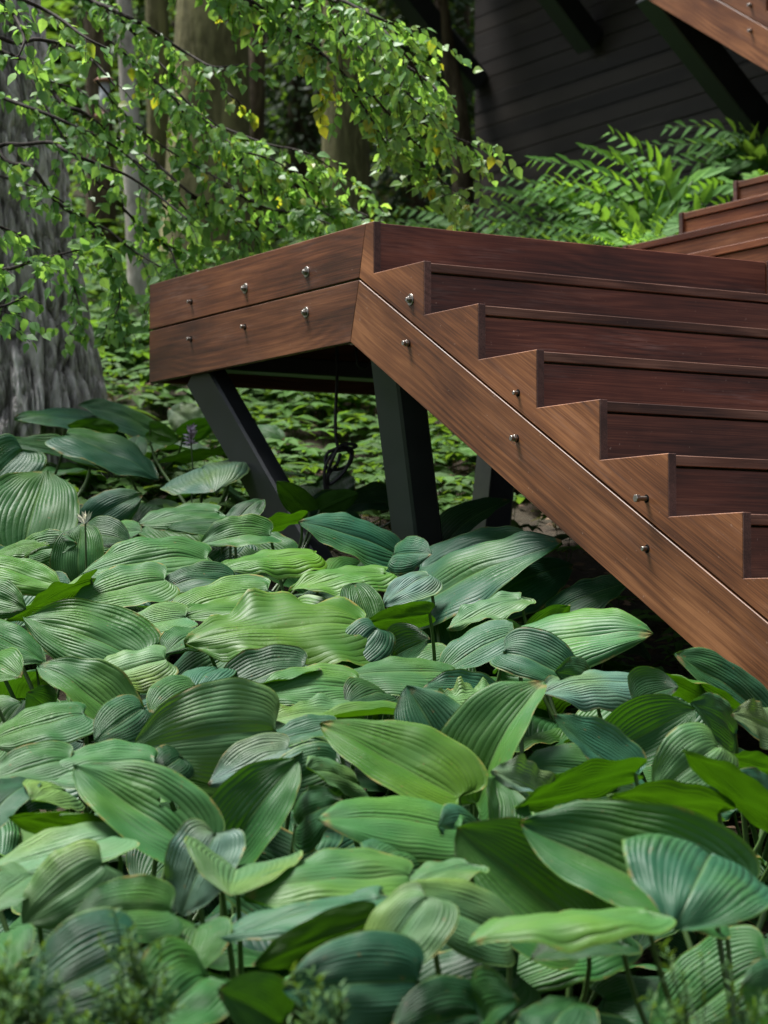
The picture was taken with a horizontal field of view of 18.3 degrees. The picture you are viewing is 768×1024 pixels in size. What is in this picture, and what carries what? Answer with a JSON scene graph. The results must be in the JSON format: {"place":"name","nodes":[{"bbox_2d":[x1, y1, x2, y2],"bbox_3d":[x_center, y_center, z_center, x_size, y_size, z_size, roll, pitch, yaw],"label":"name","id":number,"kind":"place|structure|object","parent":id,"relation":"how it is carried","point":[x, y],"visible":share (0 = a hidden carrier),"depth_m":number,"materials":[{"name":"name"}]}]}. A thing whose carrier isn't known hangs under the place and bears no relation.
{"place":"outdoors","nodes":[
{"label":"outdoors","id":0,"kind":"place"},
{"bbox_2d":[4,0,767,1023],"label":"ground","id":1,"kind":"structure","parent":0,"point":[524,514],"depth_m":9.68,"materials":[{"name":"brown soil"}]},
{"bbox_2d":[0,934,80,1023],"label":"yew shrub","id":2,"kind":"object","parent":1,"relation":"on","point":[14,1003],"visible":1,"depth_m":3.31,"materials":[{"name":"green plant"}]},
{"bbox_2d":[0,0,121,498],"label":"tree","id":3,"kind":"object","parent":1,"relation":"on","point":[47,375],"visible":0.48,"depth_m":9.79,"materials":[{"name":"grey plant"}]},
{"bbox_2d":[0,839,134,1023],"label":"hosta plant","id":4,"kind":"object","parent":1,"relation":"on","point":[64,881],"visible":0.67,"depth_m":4.05,"materials":[{"name":"green plant"}]},
{"bbox_2d":[0,523,146,743],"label":"hosta plant","id":5,"kind":"object","parent":1,"relation":"on","point":[24,582],"visible":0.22,"depth_m":6.70,"materials":[{"name":"green plant"}]},
{"bbox_2d":[0,469,154,670],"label":"hosta plant","id":6,"kind":"object","parent":1,"relation":"on","point":[39,510],"visible":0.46,"depth_m":7.59,"materials":[{"name":"green plant"}]},
{"bbox_2d":[0,428,158,497],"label":"hosta plant","id":7,"kind":"object","parent":1,"relation":"on","point":[116,454],"visible":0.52,"depth_m":8.64,"materials":[{"name":"green plant"}]},
{"bbox_2d":[0,598,160,865],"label":"hosta plant","id":8,"kind":"object","parent":1,"relation":"on","point":[81,628],"visible":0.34,"depth_m":6.00,"materials":[{"name":"green plant"}]},
{"bbox_2d":[5,561,179,751],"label":"hosta plant","id":9,"kind":"object","parent":1,"relation":"on","point":[122,585],"visible":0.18,"depth_m":6.46,"materials":[{"name":"green plant"}]},
{"bbox_2d":[84,7,117,259],"bbox_3d":[-2.132,-4.554,17.760,0.364,5.968,0.274,-1,-3,25],"label":"forest tree","id":10,"kind":"object","parent":1,"relation":"on","point":[92,87],"visible":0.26,"depth_m":17.58,"materials":[{"name":"brown plant"}]},
{"bbox_2d":[0,702,217,952],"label":"hosta plant","id":11,"kind":"object","parent":1,"relation":"on","point":[68,722],"visible":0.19,"depth_m":5.18,"materials":[{"name":"green plant"}]},
{"bbox_2d":[0,739,228,986],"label":"hosta plant","id":12,"kind":"object","parent":1,"relation":"on","point":[48,765],"visible":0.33,"depth_m":4.82,"materials":[{"name":"green plant"}]},
{"bbox_2d":[14,398,217,490],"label":"hosta plant","id":13,"kind":"object","parent":1,"relation":"on","point":[105,416],"visible":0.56,"depth_m":9.56,"materials":[{"name":"green plant"}]},
{"bbox_2d":[14,645,219,922],"bbox_3d":[-0.473,0.634,5.321,0.827,0.670,0.630,0,-3,10],"label":"hosta plant","id":14,"kind":"object","parent":1,"relation":"on","point":[107,689],"visible":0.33,"depth_m":5.41,"materials":[{"name":"green plant"}]},
{"bbox_2d":[64,0,176,167],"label":"evergreen tree","id":15,"kind":"object","parent":1,"relation":"on","point":[141,6],"visible":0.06,"depth_m":19.60,"materials":[{"name":"brown plant"}]},
{"bbox_2d":[53,906,189,1023],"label":"yew shrub","id":16,"kind":"object","parent":1,"relation":"on","point":[130,1012],"visible":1,"depth_m":3.44,"materials":[{"name":"green plant"}]},
{"bbox_2d":[24,874,232,1023],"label":"hosta plant","id":17,"kind":"object","parent":1,"relation":"on","point":[192,951],"visible":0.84,"depth_m":3.61,"materials":[{"name":"green plant"}]},
{"bbox_2d":[117,0,150,346],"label":"young tree","id":18,"kind":"object","parent":1,"relation":"on","point":[137,282],"visible":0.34,"depth_m":13.56,"materials":[{"name":"grey plant"}]},
{"bbox_2d":[94,9,114,119],"bbox_3d":[-1.452,-3.179,12.381,0.108,2.309,0.141,2,-3,-31],"label":"bird feeder","id":19,"kind":"object","parent":18,"relation":"hanging from","point":[104,82],"visible":0.45,"depth_m":12.29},
{"bbox_2d":[76,504,202,654],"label":"hosta plant","id":20,"kind":"object","parent":1,"relation":"on","point":[113,530],"visible":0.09,"depth_m":7.23,"materials":[{"name":"green plant"}]},
{"bbox_2d":[0,776,295,1021],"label":"hosta plant","id":21,"kind":"object","parent":1,"relation":"on","point":[21,863],"visible":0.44,"depth_m":4.38,"materials":[{"name":"green plant"}]},
{"bbox_2d":[145,0,169,228],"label":"forest tree","id":22,"kind":"object","parent":1,"relation":"on","point":[157,15],"visible":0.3,"depth_m":18.11,"materials":[{"name":"brown plant"}]},
{"bbox_2d":[4,758,317,1023],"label":"hosta plant","id":23,"kind":"object","parent":1,"relation":"on","point":[230,839],"visible":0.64,"depth_m":4.45,"materials":[{"name":"green plant"}]},
{"bbox_2d":[154,0,254,270],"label":"forest tree","id":24,"kind":"object","parent":1,"relation":"on","point":[199,35],"visible":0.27,"depth_m":16.43,"materials":[{"name":"brown plant"}]},
{"bbox_2d":[78,514,359,603],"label":"hosta plant","id":25,"kind":"object","parent":1,"relation":"on","point":[172,553],"visible":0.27,"depth_m":6.88,"materials":[{"name":"green plant"}]},
{"bbox_2d":[138,560,325,738],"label":"hosta plant","id":26,"kind":"object","parent":1,"relation":"on","point":[208,587],"visible":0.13,"depth_m":6.22,"materials":[{"name":"green plant"}]},
{"bbox_2d":[135,677,343,1014],"bbox_3d":[-0.264,0.692,4.855,0.658,0.704,0.602,-1,-3,23],"label":"hosta plant","id":27,"kind":"object","parent":1,"relation":"on","point":[216,733],"visible":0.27,"depth_m":4.98,"materials":[{"name":"green plant"}]},
{"bbox_2d":[89,644,400,815],"bbox_3d":[-0.234,0.629,5.552,0.925,0.644,0.834,0,-3,0],"label":"hosta plant","id":28,"kind":"object","parent":1,"relation":"on","point":[292,679],"visible":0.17,"depth_m":5.50,"materials":[{"name":"green plant"}]},
{"bbox_2d":[139,481,360,628],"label":"hosta plant","id":29,"kind":"object","parent":1,"relation":"on","point":[299,503],"visible":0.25,"depth_m":7.58,"materials":[{"name":"green plant"}]},
{"bbox_2d":[249,3,265,248],"bbox_3d":[-0.985,-4.643,17.746,0.235,5.795,0.235,-3,-4,43],"label":"forest tree","id":30,"kind":"object","parent":1,"relation":"on","point":[257,98],"visible":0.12,"depth_m":17.61,"materials":[{"name":"brown plant"}]},
{"bbox_2d":[129,421,390,536],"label":"hosta plant","id":31,"kind":"object","parent":1,"relation":"on","point":[214,477],"visible":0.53,"depth_m":8.66,"materials":[{"name":"green plant"}]},
{"bbox_2d":[0,0,522,365],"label":"birch tree","id":32,"kind":"object","parent":1,"relation":"on","point":[333,212],"visible":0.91,"depth_m":8.97,"materials":[{"name":"green plant"}]},
{"bbox_2d":[216,885,388,1023],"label":"hosta plant","id":33,"kind":"object","parent":1,"relation":"on","point":[299,932],"visible":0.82,"depth_m":3.86,"materials":[{"name":"green plant"}]},
{"bbox_2d":[183,582,429,792],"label":"hosta plant","id":34,"kind":"object","parent":1,"relation":"on","point":[341,629],"visible":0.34,"depth_m":5.86,"materials":[{"name":"green plant"}]},
{"bbox_2d":[298,0,322,203],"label":"forest tree","id":35,"kind":"object","parent":1,"relation":"on","point":[303,171],"visible":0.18,"depth_m":18.60,"materials":[{"name":"brown plant"}]},
{"bbox_2d":[263,0,373,194],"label":"evergreen tree","id":36,"kind":"object","parent":1,"relation":"on","point":[296,97],"visible":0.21,"depth_m":18.53,"materials":[{"name":"brown plant"}]},
{"bbox_2d":[285,960,352,1023],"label":"yew shrub","id":37,"kind":"object","parent":1,"relation":"on","point":[339,1010],"visible":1,"depth_m":3.37,"materials":[{"name":"green plant"}]},
{"bbox_2d":[244,700,396,972],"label":"hosta plant","id":38,"kind":"object","parent":1,"relation":"on","point":[319,765],"visible":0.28,"depth_m":4.85,"materials":[{"name":"green plant"}]},
{"bbox_2d":[243,847,412,1023],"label":"hosta plant","id":39,"kind":"object","parent":1,"relation":"on","point":[327,873],"visible":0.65,"depth_m":4.09,"materials":[{"name":"green plant"}]},
{"bbox_2d":[322,0,373,228],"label":"forest tree","id":40,"kind":"object","parent":1,"relation":"on","point":[349,146],"visible":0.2,"depth_m":15.50,"materials":[{"name":"brown plant"}]},
{"bbox_2d":[211,719,488,1011],"bbox_3d":[-0.051,0.763,4.566,0.763,0.713,0.701,2,-4,-41],"label":"hosta plant","id":41,"kind":"object","parent":1,"relation":"on","point":[415,760],"visible":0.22,"depth_m":4.75,"materials":[{"name":"green plant"}]},
{"bbox_2d":[0,0,740,992],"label":"ground cover","id":42,"kind":"object","parent":1,"relation":"on","point":[268,404],"visible":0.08,"depth_m":11.02,"materials":[{"name":"green plant"}]},
{"bbox_2d":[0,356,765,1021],"bbox_3d":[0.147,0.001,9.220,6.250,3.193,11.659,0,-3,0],"label":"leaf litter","id":43,"kind":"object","parent":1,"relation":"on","point":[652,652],"visible":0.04,"depth_m":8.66,"materials":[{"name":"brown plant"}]},
{"bbox_2d":[375,0,406,215],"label":"forest tree","id":44,"kind":"object","parent":1,"relation":"on","point":[398,177],"visible":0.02,"depth_m":18.02,"materials":[{"name":"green plant"}]},
{"bbox_2d":[312,0,475,232],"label":"evergreen tree","id":45,"kind":"object","parent":1,"relation":"on","point":[415,201],"visible":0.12,"depth_m":17.08,"materials":[{"name":"brown plant"}]},
{"bbox_2d":[288,512,562,676],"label":"hosta plant","id":46,"kind":"object","parent":1,"relation":"on","point":[478,564],"visible":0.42,"depth_m":6.70,"materials":[{"name":"green plant"}]},
{"bbox_2d":[386,0,475,221],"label":"evergreen tree","id":47,"kind":"object","parent":1,"relation":"on","point":[469,13],"visible":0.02,"depth_m":17.94,"materials":[{"name":"brown plant"}]},
{"bbox_2d":[282,878,598,1023],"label":"hosta plant","id":48,"kind":"object","parent":1,"relation":"on","point":[388,952],"visible":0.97,"depth_m":3.66,"materials":[{"name":"green plant"}]},
{"bbox_2d":[434,0,473,231],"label":"forest tree","id":49,"kind":"object","parent":1,"relation":"on","point":[451,74],"visible":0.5,"depth_m":15.60,"materials":[{"name":"brown plant"}]},
{"bbox_2d":[338,626,574,848],"bbox_3d":[0.154,0.568,5.590,0.677,0.599,0.796,0,-3,0],"label":"hosta plant","id":50,"kind":"object","parent":1,"relation":"on","point":[534,654],"visible":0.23,"depth_m":5.62,"materials":[{"name":"green plant"}]},
{"bbox_2d":[149,221,767,689],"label":"staircase","id":51,"kind":"structure","parent":1,"relation":"on","point":[607,407],"depth_m":7.06,"materials":[{"name":"brown wood"}]},
{"bbox_2d":[323,346,357,489],"bbox_3d":[-0.152,-0.259,8.271,0.122,0.670,0.054,0,-3,0],"label":"hanging cable","id":52,"kind":"object","parent":51,"relation":"hanging from","point":[343,447],"visible":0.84,"depth_m":8.27,"materials":[{"name":"black rubber"}]},
{"bbox_2d":[623,174,767,263],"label":"staircase","id":53,"kind":"structure","parent":51,"relation":"on","point":[737,228],"depth_m":9.44,"materials":[{"name":"brown wood"}]},
{"bbox_2d":[387,206,535,237],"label":"arching plant","id":54,"kind":"object","parent":1,"relation":"on","point":[443,224],"visible":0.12,"depth_m":12.59,"materials":[{"name":"green plant"}]},
{"bbox_2d":[369,557,572,754],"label":"hosta plant","id":55,"kind":"object","parent":1,"relation":"on","point":[541,581],"visible":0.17,"depth_m":6.55,"materials":[{"name":"green plant"}]},
{"bbox_2d":[291,776,659,1023],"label":"hosta plant","id":56,"kind":"object","parent":1,"relation":"on","point":[495,853],"visible":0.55,"depth_m":4.32,"materials":[{"name":"green plant"}]},
{"bbox_2d":[394,676,600,1000],"bbox_3d":[0.252,0.690,5.141,0.736,0.660,0.739,0,-3,0],"label":"hosta plant","id":57,"kind":"object","parent":1,"relation":"on","point":[485,722],"visible":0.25,"depth_m":4.98,"materials":[{"name":"green plant"}]},
{"bbox_2d":[357,497,651,669],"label":"hosta plant","id":58,"kind":"object","parent":1,"relation":"on","point":[463,517],"visible":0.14,"depth_m":7.49,"materials":[{"name":"green plant"}]},
{"bbox_2d":[447,591,570,787],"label":"hosta plant","id":59,"kind":"object","parent":1,"relation":"on","point":[501,604],"visible":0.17,"depth_m":6.24,"materials":[{"name":"green plant"}]},
{"bbox_2d":[367,608,652,820],"bbox_3d":[0.354,0.533,5.787,0.675,0.605,0.634,2,-3,-30],"label":"hosta plant","id":60,"kind":"object","parent":1,"relation":"on","point":[592,637],"visible":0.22,"depth_m":5.91,"materials":[{"name":"green plant"}]},
{"bbox_2d":[466,173,593,241],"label":"arching plant","id":61,"kind":"object","parent":1,"relation":"on","point":[522,213],"visible":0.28,"depth_m":12.29,"materials":[{"name":"green plant"}]},
{"bbox_2d":[518,192,654,245],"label":"arching plant","id":62,"kind":"object","parent":1,"relation":"on","point":[563,231],"visible":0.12,"depth_m":11.62,"materials":[{"name":"green plant"}]},
{"bbox_2d":[491,694,696,998],"bbox_3d":[0.358,0.713,5.032,0.708,0.650,0.796,0,-3,0],"label":"hosta plant","id":63,"kind":"object","parent":1,"relation":"on","point":[643,726],"visible":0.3,"depth_m":4.92,"materials":[{"name":"green plant"}]},
{"bbox_2d":[545,574,663,713],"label":"hosta plant","id":64,"kind":"object","parent":1,"relation":"on","point":[601,592],"visible":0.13,"depth_m":6.45,"materials":[{"name":"green plant"}]},
{"bbox_2d":[467,799,767,1023],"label":"hosta plant","id":65,"kind":"object","parent":1,"relation":"on","point":[651,870],"visible":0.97,"depth_m":3.90,"materials":[{"name":"green plant"}]},
{"bbox_2d":[552,200,684,246],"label":"arching plant","id":66,"kind":"object","parent":1,"relation":"on","point":[669,227],"visible":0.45,"depth_m":10.60,"materials":[{"name":"green plant"}]},
{"bbox_2d":[474,0,767,244],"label":"boarded wall","id":67,"kind":"structure","parent":1,"relation":"on","point":[544,89],"depth_m":14.90,"materials":[{"name":"black wood"}]},
{"bbox_2d":[392,0,767,169],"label":"staircase","id":68,"kind":"structure","parent":67,"relation":"attached to","point":[695,34],"depth_m":12.67,"materials":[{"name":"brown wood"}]},
{"bbox_2d":[523,124,732,244],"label":"arching plant","id":69,"kind":"object","parent":1,"relation":"on","point":[660,182],"visible":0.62,"depth_m":11.28,"materials":[{"name":"green plant"}]},
{"bbox_2d":[591,222,666,247],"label":"arching plant","id":70,"kind":"object","parent":1,"relation":"on","point":[633,236],"visible":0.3,"depth_m":9.99,"materials":[{"name":"green plant"}]},
{"bbox_2d":[513,747,767,1023],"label":"hosta plant","id":71,"kind":"object","parent":1,"relation":"on","point":[744,794],"visible":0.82,"depth_m":4.51,"materials":[{"name":"green plant"}]},
{"bbox_2d":[544,656,767,924],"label":"hosta plant","id":72,"kind":"object","parent":1,"relation":"on","point":[582,686],"visible":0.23,"depth_m":5.45,"materials":[{"name":"green plant"}]},
{"bbox_2d":[578,647,767,865],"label":"hosta plant","id":73,"kind":"object","parent":1,"relation":"on","point":[723,697],"visible":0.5,"depth_m":5.44,"materials":[{"name":"green plant"}]},
{"bbox_2d":[630,722,767,957],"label":"hosta plant","id":74,"kind":"object","parent":1,"relation":"on","point":[670,761],"visible":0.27,"depth_m":4.79,"materials":[{"name":"green plant"}]},
{"bbox_2d":[636,937,767,1023],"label":"yew shrub","id":75,"kind":"object","parent":1,"relation":"on","point":[681,1010],"visible":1,"depth_m":3.37,"materials":[{"name":"green plant"}]},
{"bbox_2d":[641,117,767,212],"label":"arching plant","id":76,"kind":"object","parent":1,"relation":"on","point":[738,159],"visible":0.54,"depth_m":12.03,"materials":[{"name":"green plant"}]},
{"bbox_2d":[732,169,767,195],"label":"arching plant","id":77,"kind":"object","parent":1,"relation":"on","point":[755,173],"visible":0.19,"depth_m":11.48,"materials":[{"name":"green plant"}]}
]}

